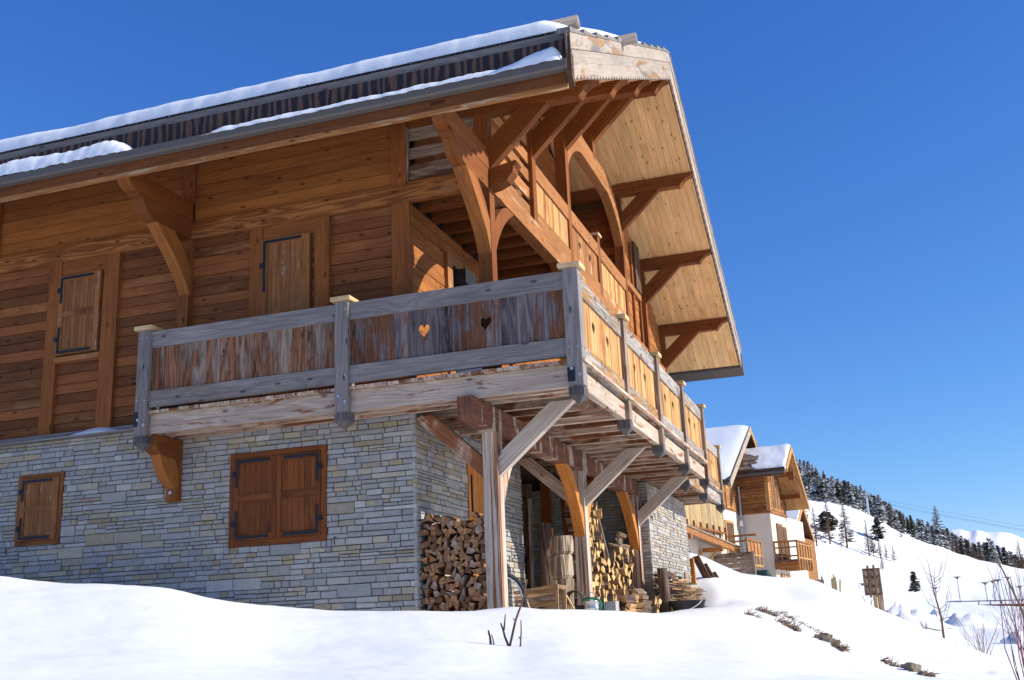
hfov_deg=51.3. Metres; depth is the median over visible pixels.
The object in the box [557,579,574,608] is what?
log round
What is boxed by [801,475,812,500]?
forest tree
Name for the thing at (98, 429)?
ledge snow
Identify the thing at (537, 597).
slatted crate
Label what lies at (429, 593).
split log
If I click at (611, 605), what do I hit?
stone block
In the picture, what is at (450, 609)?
split log
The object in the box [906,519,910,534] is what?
forest tree
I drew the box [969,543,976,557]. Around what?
forest larch
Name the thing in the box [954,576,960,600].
street lamp
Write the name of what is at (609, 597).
split log
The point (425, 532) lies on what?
split log
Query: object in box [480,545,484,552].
split log
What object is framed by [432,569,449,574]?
split log
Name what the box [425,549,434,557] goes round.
split log
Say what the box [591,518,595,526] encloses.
split log
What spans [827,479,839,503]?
forest tree
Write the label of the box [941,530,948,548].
forest tree
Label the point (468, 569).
split log
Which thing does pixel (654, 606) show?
split log
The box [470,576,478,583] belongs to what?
split log
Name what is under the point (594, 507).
split log
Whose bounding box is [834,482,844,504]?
forest tree
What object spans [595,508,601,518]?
split log
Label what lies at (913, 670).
stone
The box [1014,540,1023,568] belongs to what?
bare larch
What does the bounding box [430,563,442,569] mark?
split log
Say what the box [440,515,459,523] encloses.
split log
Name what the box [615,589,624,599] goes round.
split log
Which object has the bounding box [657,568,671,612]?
upright log
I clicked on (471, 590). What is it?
split log
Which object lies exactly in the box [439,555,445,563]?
split log
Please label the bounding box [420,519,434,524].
split log
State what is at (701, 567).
leaning board
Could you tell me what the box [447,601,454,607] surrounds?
split log
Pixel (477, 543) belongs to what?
split log
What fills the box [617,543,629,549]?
split log
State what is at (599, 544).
split log
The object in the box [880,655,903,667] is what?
dry grass
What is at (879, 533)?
conifer tree
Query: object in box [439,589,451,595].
split log
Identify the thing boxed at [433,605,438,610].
split log
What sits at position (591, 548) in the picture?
split log
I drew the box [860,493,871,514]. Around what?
lift pylon
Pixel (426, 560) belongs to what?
split log
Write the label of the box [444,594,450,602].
split log
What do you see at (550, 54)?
gutter snow
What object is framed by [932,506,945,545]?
bare larch
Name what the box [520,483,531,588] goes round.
leaning plank
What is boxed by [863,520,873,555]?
bare larch
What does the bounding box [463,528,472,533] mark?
split log
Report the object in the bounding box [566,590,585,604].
bark ring
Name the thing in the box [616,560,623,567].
split log
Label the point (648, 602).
split log
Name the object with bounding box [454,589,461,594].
split log
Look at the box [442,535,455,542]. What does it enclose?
split log
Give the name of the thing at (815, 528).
bare larch
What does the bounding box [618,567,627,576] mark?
split log
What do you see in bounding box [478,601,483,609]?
split log
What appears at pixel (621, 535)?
split log
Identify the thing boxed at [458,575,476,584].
split log
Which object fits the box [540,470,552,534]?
leaning plank
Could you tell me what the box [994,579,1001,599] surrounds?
street lamp
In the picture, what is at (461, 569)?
split log
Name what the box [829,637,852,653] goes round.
dry grass
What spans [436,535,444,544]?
split log
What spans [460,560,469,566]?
split log
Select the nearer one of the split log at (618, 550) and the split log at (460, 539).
the split log at (460, 539)
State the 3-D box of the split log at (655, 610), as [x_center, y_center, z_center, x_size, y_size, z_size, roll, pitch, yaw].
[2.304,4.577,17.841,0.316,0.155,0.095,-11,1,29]
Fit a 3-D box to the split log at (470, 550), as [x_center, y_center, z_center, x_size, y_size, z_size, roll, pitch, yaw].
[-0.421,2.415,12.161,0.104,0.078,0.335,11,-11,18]
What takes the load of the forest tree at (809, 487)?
on the forest hill
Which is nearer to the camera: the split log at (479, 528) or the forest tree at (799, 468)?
the split log at (479, 528)
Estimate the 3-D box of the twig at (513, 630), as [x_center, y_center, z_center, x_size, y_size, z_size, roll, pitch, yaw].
[0.034,1.507,5.891,0.126,0.358,0.015,-7,-16,17]
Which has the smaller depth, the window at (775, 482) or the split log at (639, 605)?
the split log at (639, 605)
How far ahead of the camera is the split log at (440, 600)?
12.02 m
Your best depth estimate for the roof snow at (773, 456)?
56.71 m
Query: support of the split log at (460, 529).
on the split log at (460, 539)
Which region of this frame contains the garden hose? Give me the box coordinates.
[582,597,601,609]
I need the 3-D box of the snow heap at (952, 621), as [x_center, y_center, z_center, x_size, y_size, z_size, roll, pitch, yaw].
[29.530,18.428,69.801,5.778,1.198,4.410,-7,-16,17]
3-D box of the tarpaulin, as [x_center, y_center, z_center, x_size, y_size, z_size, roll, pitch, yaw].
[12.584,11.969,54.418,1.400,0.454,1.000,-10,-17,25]
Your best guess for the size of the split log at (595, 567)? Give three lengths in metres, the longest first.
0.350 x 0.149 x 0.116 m
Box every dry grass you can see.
[744,609,762,617]
[755,606,782,616]
[775,615,804,631]
[780,610,823,634]
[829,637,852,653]
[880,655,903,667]
[918,669,939,676]
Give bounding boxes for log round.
[548,554,573,579]
[549,535,573,554]
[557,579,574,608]
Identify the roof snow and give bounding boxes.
[0,20,641,151]
[705,425,748,478]
[743,444,789,469]
[786,510,799,519]
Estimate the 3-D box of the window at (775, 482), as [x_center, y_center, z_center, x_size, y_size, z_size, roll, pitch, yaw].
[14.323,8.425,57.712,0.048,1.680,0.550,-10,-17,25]
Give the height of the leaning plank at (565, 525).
0.917 m
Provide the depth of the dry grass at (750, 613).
13.49 m
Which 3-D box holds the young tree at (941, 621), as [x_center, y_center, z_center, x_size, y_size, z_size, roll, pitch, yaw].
[9.084,5.521,22.681,0.654,2.535,0.738,3,-16,-19]
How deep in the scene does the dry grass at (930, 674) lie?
8.31 m
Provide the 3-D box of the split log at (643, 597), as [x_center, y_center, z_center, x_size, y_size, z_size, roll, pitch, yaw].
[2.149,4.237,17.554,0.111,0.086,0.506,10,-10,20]
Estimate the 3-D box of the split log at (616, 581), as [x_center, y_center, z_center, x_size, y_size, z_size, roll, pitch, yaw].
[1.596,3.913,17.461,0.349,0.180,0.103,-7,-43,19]
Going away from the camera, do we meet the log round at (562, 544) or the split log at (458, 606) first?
the split log at (458, 606)
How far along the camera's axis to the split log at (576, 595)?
15.86 m
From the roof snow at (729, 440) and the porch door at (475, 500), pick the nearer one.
the porch door at (475, 500)
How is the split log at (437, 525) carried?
on the split log at (439, 532)
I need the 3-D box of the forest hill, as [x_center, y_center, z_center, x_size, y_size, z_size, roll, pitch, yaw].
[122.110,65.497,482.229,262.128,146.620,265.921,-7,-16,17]
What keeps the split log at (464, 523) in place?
on the split log at (460, 529)
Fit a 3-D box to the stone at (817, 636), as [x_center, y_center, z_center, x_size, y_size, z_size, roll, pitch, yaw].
[3.373,3.281,11.693,0.139,0.099,0.177,9,-12,15]
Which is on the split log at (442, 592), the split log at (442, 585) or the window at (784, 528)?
the split log at (442, 585)
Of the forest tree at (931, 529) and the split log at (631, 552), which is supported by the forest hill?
the forest tree at (931, 529)
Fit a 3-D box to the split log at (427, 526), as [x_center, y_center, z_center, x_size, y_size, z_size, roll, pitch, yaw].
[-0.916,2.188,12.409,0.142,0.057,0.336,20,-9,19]
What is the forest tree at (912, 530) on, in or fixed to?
on the forest hill
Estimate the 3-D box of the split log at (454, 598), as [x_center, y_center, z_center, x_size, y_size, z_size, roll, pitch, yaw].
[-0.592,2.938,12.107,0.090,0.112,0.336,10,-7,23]
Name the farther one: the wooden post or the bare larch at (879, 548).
the bare larch at (879, 548)
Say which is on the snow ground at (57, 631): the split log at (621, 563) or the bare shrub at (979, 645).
the bare shrub at (979, 645)
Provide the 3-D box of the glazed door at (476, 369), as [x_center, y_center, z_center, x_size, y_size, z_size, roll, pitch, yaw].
[-0.505,0.198,15.008,0.038,1.990,2.030,-7,-16,17]
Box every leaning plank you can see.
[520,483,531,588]
[528,499,534,608]
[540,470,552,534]
[560,497,573,538]
[594,500,609,559]
[596,526,605,560]
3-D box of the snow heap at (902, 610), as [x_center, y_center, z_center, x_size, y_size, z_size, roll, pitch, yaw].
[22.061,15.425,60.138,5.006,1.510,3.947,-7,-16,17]
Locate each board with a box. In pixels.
[672,579,689,580]
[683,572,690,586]
[692,555,710,577]
[704,563,714,577]
[862,565,884,610]
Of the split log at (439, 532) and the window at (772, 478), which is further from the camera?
the window at (772, 478)
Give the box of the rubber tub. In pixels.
[669,599,705,611]
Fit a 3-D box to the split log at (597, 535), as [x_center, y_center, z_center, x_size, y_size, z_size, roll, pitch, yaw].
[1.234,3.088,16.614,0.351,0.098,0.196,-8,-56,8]
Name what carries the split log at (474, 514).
on the split log at (480, 521)
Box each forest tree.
[797,463,802,475]
[801,460,805,473]
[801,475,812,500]
[806,476,812,498]
[810,477,822,500]
[817,477,828,501]
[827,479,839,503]
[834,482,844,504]
[841,479,849,504]
[841,488,847,505]
[845,481,857,507]
[849,487,859,509]
[856,491,863,509]
[860,491,866,512]
[864,495,873,515]
[872,499,879,518]
[874,494,888,522]
[885,506,892,523]
[892,512,901,531]
[897,514,907,534]
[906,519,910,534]
[908,520,917,538]
[916,519,928,541]
[924,526,932,543]
[929,526,936,544]
[932,523,945,547]
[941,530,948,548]
[949,532,953,549]
[952,534,958,552]
[958,540,964,554]
[960,537,965,553]
[964,540,972,556]
[973,544,978,559]
[976,542,984,557]
[982,542,990,561]
[985,542,990,560]
[988,540,1001,563]
[995,545,1003,564]
[999,547,1010,565]
[1012,555,1017,567]
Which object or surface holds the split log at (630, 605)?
on the split log
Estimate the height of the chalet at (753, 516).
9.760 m
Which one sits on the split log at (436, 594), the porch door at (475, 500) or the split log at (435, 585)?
the split log at (435, 585)
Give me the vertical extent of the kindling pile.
0.556 m
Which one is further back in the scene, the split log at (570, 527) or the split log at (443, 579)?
the split log at (570, 527)
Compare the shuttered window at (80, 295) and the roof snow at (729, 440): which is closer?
the shuttered window at (80, 295)
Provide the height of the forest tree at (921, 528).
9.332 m
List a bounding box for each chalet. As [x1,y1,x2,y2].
[0,15,743,610]
[685,426,813,578]
[797,509,818,579]
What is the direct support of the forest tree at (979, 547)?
on the forest hill
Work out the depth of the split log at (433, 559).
12.15 m
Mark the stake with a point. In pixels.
(876, 602)
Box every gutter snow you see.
[0,140,132,175]
[201,47,561,135]
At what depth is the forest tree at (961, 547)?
372.93 m
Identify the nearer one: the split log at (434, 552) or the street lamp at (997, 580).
the split log at (434, 552)
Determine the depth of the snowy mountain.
2734.33 m
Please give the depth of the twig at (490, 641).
5.90 m
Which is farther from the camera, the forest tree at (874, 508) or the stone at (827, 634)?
the forest tree at (874, 508)
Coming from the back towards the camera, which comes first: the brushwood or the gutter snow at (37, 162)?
the brushwood
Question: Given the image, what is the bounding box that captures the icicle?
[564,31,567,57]
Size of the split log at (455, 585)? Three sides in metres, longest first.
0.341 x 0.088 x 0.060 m
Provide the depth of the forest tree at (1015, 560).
348.50 m
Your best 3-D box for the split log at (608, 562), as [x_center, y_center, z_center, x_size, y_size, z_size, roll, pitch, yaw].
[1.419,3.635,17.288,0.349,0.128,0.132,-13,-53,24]
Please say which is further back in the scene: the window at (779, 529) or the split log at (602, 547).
the window at (779, 529)
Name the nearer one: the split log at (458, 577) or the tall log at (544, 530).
the split log at (458, 577)
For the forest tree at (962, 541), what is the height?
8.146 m
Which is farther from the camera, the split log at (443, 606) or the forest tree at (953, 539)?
the forest tree at (953, 539)
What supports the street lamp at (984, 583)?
on the snow ground at (57, 631)
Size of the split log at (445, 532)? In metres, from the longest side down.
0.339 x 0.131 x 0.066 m
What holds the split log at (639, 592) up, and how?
on the split log at (643, 597)
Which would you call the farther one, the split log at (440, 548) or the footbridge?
the footbridge
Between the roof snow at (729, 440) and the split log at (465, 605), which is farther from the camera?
the roof snow at (729, 440)
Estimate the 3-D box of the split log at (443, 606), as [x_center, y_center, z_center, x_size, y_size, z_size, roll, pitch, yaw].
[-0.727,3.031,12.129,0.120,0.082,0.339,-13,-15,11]
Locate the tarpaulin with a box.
[749,570,772,576]
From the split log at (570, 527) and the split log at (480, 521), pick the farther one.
the split log at (570, 527)
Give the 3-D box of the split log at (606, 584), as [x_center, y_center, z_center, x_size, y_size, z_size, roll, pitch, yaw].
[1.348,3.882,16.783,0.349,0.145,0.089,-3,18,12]
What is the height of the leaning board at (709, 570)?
0.536 m
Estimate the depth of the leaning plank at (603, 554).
17.20 m
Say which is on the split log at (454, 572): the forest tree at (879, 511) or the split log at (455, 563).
the split log at (455, 563)
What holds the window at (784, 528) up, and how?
in the chalet at (753, 516)
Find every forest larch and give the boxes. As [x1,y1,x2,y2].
[823,482,831,500]
[886,503,896,527]
[953,536,959,552]
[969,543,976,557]
[977,541,985,560]
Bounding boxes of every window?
[14,472,65,546]
[53,270,103,356]
[228,445,327,547]
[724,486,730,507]
[728,486,733,508]
[770,476,776,510]
[774,480,779,511]
[776,523,785,559]
[783,527,788,559]
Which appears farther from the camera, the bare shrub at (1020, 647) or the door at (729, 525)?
the door at (729, 525)
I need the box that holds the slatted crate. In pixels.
[514,584,566,609]
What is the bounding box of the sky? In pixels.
[0,0,1023,538]
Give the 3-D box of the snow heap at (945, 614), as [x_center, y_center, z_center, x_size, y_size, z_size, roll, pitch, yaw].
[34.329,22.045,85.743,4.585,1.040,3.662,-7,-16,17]
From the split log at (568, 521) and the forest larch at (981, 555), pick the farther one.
the forest larch at (981, 555)
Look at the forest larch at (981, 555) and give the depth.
349.42 m
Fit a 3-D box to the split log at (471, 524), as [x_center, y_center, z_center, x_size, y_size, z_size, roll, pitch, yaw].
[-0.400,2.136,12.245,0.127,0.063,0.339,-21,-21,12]
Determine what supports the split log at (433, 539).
on the split log at (434, 546)
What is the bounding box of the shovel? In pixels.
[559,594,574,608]
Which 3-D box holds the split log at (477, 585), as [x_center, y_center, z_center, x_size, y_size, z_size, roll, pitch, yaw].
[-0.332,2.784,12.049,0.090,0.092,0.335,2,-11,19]
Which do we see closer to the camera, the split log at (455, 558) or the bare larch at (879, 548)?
the split log at (455, 558)
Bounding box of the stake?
[875,597,878,608]
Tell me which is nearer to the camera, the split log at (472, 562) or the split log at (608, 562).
the split log at (472, 562)
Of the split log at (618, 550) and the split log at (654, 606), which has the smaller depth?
the split log at (654, 606)
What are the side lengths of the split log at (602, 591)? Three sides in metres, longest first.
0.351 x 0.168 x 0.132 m
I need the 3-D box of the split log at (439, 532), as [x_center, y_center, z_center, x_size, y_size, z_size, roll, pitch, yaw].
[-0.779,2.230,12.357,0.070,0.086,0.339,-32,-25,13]
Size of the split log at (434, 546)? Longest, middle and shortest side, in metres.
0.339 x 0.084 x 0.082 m
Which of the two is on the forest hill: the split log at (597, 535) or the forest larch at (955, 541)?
the forest larch at (955, 541)
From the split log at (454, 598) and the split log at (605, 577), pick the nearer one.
the split log at (454, 598)
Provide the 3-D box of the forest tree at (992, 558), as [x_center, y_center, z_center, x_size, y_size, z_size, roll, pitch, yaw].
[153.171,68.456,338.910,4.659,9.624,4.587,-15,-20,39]
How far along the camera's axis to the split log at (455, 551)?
12.09 m
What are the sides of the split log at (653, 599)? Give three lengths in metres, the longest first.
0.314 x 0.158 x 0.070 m
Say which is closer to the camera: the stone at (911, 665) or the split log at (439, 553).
the stone at (911, 665)
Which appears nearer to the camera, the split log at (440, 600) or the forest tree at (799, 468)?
the split log at (440, 600)
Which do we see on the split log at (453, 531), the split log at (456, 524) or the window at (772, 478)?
the split log at (456, 524)
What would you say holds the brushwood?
on the kindling pile
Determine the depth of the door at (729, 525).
54.43 m
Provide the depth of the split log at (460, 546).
12.09 m
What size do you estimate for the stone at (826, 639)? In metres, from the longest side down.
0.219 x 0.215 x 0.111 m
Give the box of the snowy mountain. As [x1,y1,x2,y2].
[949,529,1023,556]
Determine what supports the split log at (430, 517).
on the split log
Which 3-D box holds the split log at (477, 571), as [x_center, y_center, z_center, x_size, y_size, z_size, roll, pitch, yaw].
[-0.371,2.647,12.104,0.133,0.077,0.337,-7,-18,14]
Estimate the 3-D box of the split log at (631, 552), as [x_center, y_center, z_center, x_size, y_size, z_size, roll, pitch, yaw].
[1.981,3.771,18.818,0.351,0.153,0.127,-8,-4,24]
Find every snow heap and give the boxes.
[885,600,951,626]
[927,612,953,627]
[930,608,961,616]
[943,612,1004,627]
[1000,629,1022,644]
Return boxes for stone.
[814,634,825,638]
[819,637,840,642]
[820,632,832,637]
[904,662,920,669]
[908,668,928,672]
[917,671,933,674]
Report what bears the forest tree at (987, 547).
on the forest hill
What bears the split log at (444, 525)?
on the split log at (445, 532)
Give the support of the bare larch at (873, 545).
on the snow ground at (57, 631)
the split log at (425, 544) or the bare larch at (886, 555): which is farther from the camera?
the bare larch at (886, 555)
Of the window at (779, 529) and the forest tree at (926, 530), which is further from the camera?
the forest tree at (926, 530)
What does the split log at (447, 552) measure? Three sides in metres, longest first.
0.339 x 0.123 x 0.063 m
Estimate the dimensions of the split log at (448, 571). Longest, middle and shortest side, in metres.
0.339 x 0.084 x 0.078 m
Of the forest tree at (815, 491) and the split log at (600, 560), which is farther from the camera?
the forest tree at (815, 491)
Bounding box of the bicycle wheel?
[478,572,527,607]
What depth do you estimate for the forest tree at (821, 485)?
369.42 m
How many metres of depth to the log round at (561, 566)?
14.70 m
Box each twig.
[488,630,494,644]
[500,614,508,645]
[509,579,527,645]
[518,620,521,646]
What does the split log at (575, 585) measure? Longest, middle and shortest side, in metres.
0.350 x 0.140 x 0.124 m
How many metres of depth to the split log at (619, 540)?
18.38 m
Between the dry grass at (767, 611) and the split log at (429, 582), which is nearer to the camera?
the split log at (429, 582)
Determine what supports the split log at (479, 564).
on the split log at (482, 570)
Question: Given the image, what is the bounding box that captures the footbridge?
[948,599,1023,606]
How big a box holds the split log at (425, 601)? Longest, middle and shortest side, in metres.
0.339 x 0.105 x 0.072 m
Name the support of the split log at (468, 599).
on the split log at (465, 605)
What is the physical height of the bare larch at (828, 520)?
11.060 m
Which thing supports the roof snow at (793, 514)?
on the chalet at (808, 534)
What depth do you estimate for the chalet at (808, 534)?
66.52 m
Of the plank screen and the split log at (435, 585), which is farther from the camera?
the plank screen
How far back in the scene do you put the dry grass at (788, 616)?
13.91 m
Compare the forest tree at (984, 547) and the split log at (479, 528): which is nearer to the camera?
the split log at (479, 528)
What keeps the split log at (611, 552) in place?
on the split log
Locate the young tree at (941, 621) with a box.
[916,539,952,638]
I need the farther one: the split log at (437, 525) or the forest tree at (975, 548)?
the forest tree at (975, 548)
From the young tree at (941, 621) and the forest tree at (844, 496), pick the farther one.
the forest tree at (844, 496)
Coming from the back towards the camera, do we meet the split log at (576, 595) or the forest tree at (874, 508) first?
the forest tree at (874, 508)
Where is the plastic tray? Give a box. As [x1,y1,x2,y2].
[575,604,603,610]
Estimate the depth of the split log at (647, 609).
17.46 m
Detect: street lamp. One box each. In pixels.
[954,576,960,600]
[981,582,988,601]
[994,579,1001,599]
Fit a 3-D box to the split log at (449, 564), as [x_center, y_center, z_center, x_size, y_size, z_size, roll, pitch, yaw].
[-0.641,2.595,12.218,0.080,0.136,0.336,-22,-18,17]
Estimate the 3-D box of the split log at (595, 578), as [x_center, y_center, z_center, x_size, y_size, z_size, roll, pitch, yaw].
[1.129,3.666,16.316,0.347,0.131,0.104,-8,-60,22]
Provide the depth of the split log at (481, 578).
11.93 m
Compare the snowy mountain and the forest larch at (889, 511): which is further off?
the snowy mountain
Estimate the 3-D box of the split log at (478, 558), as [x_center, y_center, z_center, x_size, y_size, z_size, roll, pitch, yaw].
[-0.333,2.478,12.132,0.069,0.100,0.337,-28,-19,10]
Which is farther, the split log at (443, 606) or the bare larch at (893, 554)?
the bare larch at (893, 554)
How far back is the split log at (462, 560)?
12.04 m
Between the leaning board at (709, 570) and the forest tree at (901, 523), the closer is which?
the leaning board at (709, 570)
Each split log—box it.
[419,529,430,536]
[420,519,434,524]
[420,541,431,549]
[421,557,432,563]
[421,572,428,579]
[421,598,429,604]
[423,524,432,530]
[424,565,431,572]
[424,588,435,597]
[425,513,440,522]
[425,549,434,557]
[426,575,432,586]
[427,601,441,610]
[428,569,444,576]
[429,548,437,555]
[429,555,438,562]
[430,526,439,536]
[430,543,438,551]
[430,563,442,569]
[430,581,448,590]
[431,536,438,543]
[432,523,441,529]
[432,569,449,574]
[432,575,446,581]
[433,591,444,597]
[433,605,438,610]
[434,597,446,602]
[435,528,444,535]
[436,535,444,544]
[437,544,444,550]
[437,550,444,559]
[438,562,446,568]
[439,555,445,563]
[439,576,454,583]
[439,581,445,589]
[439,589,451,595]
[439,603,448,609]
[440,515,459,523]
[441,521,448,528]
[442,529,452,538]
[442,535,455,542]
[442,539,450,550]
[443,546,453,555]
[443,554,452,561]
[444,567,452,574]
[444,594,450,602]
[444,608,455,611]
[446,520,454,527]
[446,561,454,570]
[446,576,454,582]
[446,584,461,590]
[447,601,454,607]
[448,527,459,534]
[450,540,457,547]
[450,548,459,556]
[450,555,459,560]
[450,567,458,578]
[450,594,459,603]
[452,582,458,587]
[453,521,462,527]
[453,560,464,566]
[453,573,462,582]
[453,600,462,610]
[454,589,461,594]
[456,526,463,535]
[456,535,464,541]
[456,565,473,575]
[457,542,466,550]
[458,547,466,555]
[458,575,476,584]
[460,553,473,563]
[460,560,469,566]
[460,586,468,597]
[460,601,468,608]
[461,520,473,528]
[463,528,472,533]
[463,534,471,540]
[464,540,472,547]
[464,555,475,560]
[465,566,477,573]
[465,596,478,602]
[466,547,481,554]
[467,520,476,527]
[468,586,476,598]
[469,560,480,567]
[469,602,478,609]
[470,511,482,518]
[470,533,477,542]
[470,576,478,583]
[471,568,479,574]
[472,537,480,547]
[472,544,480,552]
[472,593,486,600]
[473,587,486,597]
[474,517,483,525]
[474,554,485,561]
[474,561,485,566]
[474,582,483,589]
[475,523,484,533]
[478,532,484,541]
[478,567,485,574]
[478,575,485,582]
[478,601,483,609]
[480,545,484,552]
[481,580,486,588]
[481,596,486,603]
[564,507,570,515]
[565,518,571,524]
[568,522,591,531]
[574,574,597,581]
[574,581,595,589]
[574,587,595,597]
[590,535,593,550]
[591,501,597,509]
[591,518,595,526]
[591,547,595,558]
[591,561,598,572]
[593,531,602,540]
[593,540,600,549]
[593,566,603,573]
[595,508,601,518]
[595,557,603,564]
[595,586,600,596]
[597,543,604,551]
[600,549,614,561]
[600,588,604,596]
[600,597,606,603]
[602,573,607,580]
[604,566,610,572]
[604,581,608,588]
[606,558,610,566]
[606,594,613,600]
[608,543,623,548]
[609,547,622,554]
[609,573,620,584]
[615,537,622,543]
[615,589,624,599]
[616,532,627,538]
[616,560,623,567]
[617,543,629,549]
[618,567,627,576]
[621,594,635,601]
[623,555,627,563]
[626,602,636,609]
[627,563,633,573]
[628,549,633,556]
[631,593,638,600]
[632,588,646,595]
[634,603,645,607]
[638,596,656,604]
[639,595,648,599]
[639,600,652,607]
[639,603,657,609]
[642,606,651,612]
[651,608,658,612]
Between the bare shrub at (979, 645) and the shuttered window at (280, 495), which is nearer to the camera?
the shuttered window at (280, 495)
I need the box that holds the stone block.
[604,601,618,610]
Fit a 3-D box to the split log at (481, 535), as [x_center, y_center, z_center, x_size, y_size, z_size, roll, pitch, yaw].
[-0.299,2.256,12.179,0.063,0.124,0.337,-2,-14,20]
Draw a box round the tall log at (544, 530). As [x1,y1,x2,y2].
[537,523,556,590]
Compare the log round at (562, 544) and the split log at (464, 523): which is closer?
the split log at (464, 523)
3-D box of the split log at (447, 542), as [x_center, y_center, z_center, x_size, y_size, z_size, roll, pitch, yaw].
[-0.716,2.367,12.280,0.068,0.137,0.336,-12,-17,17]
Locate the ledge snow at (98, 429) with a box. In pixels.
[69,427,119,435]
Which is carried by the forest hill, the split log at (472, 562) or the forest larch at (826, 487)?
the forest larch at (826, 487)
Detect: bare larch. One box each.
[810,507,825,546]
[820,502,835,543]
[837,505,856,547]
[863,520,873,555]
[869,534,877,555]
[876,539,882,557]
[879,553,884,569]
[884,545,889,558]
[890,546,897,561]
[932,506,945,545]
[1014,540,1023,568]
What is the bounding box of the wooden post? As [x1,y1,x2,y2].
[689,558,696,581]
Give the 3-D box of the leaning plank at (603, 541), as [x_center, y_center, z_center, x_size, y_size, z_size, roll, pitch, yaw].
[1.401,2.936,17.330,0.058,1.316,0.494,-14,-19,37]
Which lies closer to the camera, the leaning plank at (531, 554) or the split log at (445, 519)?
the split log at (445, 519)
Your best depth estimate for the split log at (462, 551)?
12.06 m
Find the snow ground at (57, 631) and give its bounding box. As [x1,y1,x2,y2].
[0,500,1023,679]
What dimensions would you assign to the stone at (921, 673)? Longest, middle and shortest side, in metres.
0.138 x 0.086 x 0.057 m
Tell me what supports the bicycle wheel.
on the snow ground at (57, 631)
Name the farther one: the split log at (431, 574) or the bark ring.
the bark ring
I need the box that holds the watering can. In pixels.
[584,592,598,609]
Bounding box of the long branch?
[986,538,1023,617]
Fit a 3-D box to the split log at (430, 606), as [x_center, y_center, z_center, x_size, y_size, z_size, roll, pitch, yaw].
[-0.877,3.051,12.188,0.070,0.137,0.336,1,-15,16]
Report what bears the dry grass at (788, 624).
on the snow ground at (57, 631)
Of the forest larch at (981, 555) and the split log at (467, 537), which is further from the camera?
the forest larch at (981, 555)
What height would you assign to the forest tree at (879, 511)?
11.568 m
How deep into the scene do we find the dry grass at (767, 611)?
14.54 m
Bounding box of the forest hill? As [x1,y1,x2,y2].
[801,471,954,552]
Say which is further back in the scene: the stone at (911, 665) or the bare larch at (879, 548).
the bare larch at (879, 548)
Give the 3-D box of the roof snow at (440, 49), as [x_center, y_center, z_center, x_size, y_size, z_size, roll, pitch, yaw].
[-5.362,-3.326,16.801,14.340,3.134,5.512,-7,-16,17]
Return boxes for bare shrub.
[953,614,999,654]
[981,550,1023,679]
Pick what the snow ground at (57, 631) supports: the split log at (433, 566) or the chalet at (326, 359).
the chalet at (326, 359)
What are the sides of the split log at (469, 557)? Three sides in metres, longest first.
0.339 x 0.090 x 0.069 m
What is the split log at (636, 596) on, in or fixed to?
on the split log at (639, 605)
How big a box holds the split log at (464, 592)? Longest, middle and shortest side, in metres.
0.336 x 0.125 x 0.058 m
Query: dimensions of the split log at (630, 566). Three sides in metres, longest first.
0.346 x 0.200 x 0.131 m
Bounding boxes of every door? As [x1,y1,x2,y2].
[259,232,312,396]
[454,285,481,372]
[466,463,483,576]
[724,520,735,552]
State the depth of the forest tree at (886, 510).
380.43 m
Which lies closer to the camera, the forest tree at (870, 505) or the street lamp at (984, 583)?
the street lamp at (984, 583)
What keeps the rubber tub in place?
on the snow ground at (57, 631)
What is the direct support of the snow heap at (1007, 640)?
on the snow ground at (57, 631)
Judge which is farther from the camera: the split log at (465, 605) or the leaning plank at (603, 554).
the leaning plank at (603, 554)
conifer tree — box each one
[815,511,838,531]
[869,518,886,539]
[908,571,920,591]
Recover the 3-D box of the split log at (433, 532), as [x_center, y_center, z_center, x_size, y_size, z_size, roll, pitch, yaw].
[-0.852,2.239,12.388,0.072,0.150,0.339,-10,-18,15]
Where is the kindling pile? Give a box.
[656,581,706,611]
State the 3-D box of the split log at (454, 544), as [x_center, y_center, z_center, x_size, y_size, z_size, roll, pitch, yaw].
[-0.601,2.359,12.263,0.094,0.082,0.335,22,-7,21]
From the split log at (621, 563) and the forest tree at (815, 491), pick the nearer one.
the split log at (621, 563)
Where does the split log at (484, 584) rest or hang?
on the split log at (482, 590)
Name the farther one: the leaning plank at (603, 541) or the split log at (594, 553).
the leaning plank at (603, 541)
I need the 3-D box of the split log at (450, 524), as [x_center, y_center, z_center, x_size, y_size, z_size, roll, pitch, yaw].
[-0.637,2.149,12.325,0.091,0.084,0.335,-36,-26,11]
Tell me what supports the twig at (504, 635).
on the snow ground at (57, 631)
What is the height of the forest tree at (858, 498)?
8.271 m
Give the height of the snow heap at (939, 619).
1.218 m
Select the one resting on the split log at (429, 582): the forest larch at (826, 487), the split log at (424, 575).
the split log at (424, 575)
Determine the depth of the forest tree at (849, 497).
370.55 m
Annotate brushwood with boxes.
[651,571,679,599]
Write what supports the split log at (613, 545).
on the split log at (618, 550)
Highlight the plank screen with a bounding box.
[714,551,756,574]
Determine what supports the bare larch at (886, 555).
on the snow ground at (57, 631)
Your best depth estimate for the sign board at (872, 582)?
23.53 m
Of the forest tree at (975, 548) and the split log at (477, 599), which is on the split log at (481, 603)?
the split log at (477, 599)
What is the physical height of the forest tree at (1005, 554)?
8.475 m
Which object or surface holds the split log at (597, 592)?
on the split log at (603, 599)
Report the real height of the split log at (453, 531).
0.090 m
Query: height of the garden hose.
0.195 m
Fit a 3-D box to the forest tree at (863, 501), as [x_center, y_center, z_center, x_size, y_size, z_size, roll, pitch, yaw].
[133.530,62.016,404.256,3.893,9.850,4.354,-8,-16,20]
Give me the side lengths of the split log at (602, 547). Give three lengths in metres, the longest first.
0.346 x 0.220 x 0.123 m

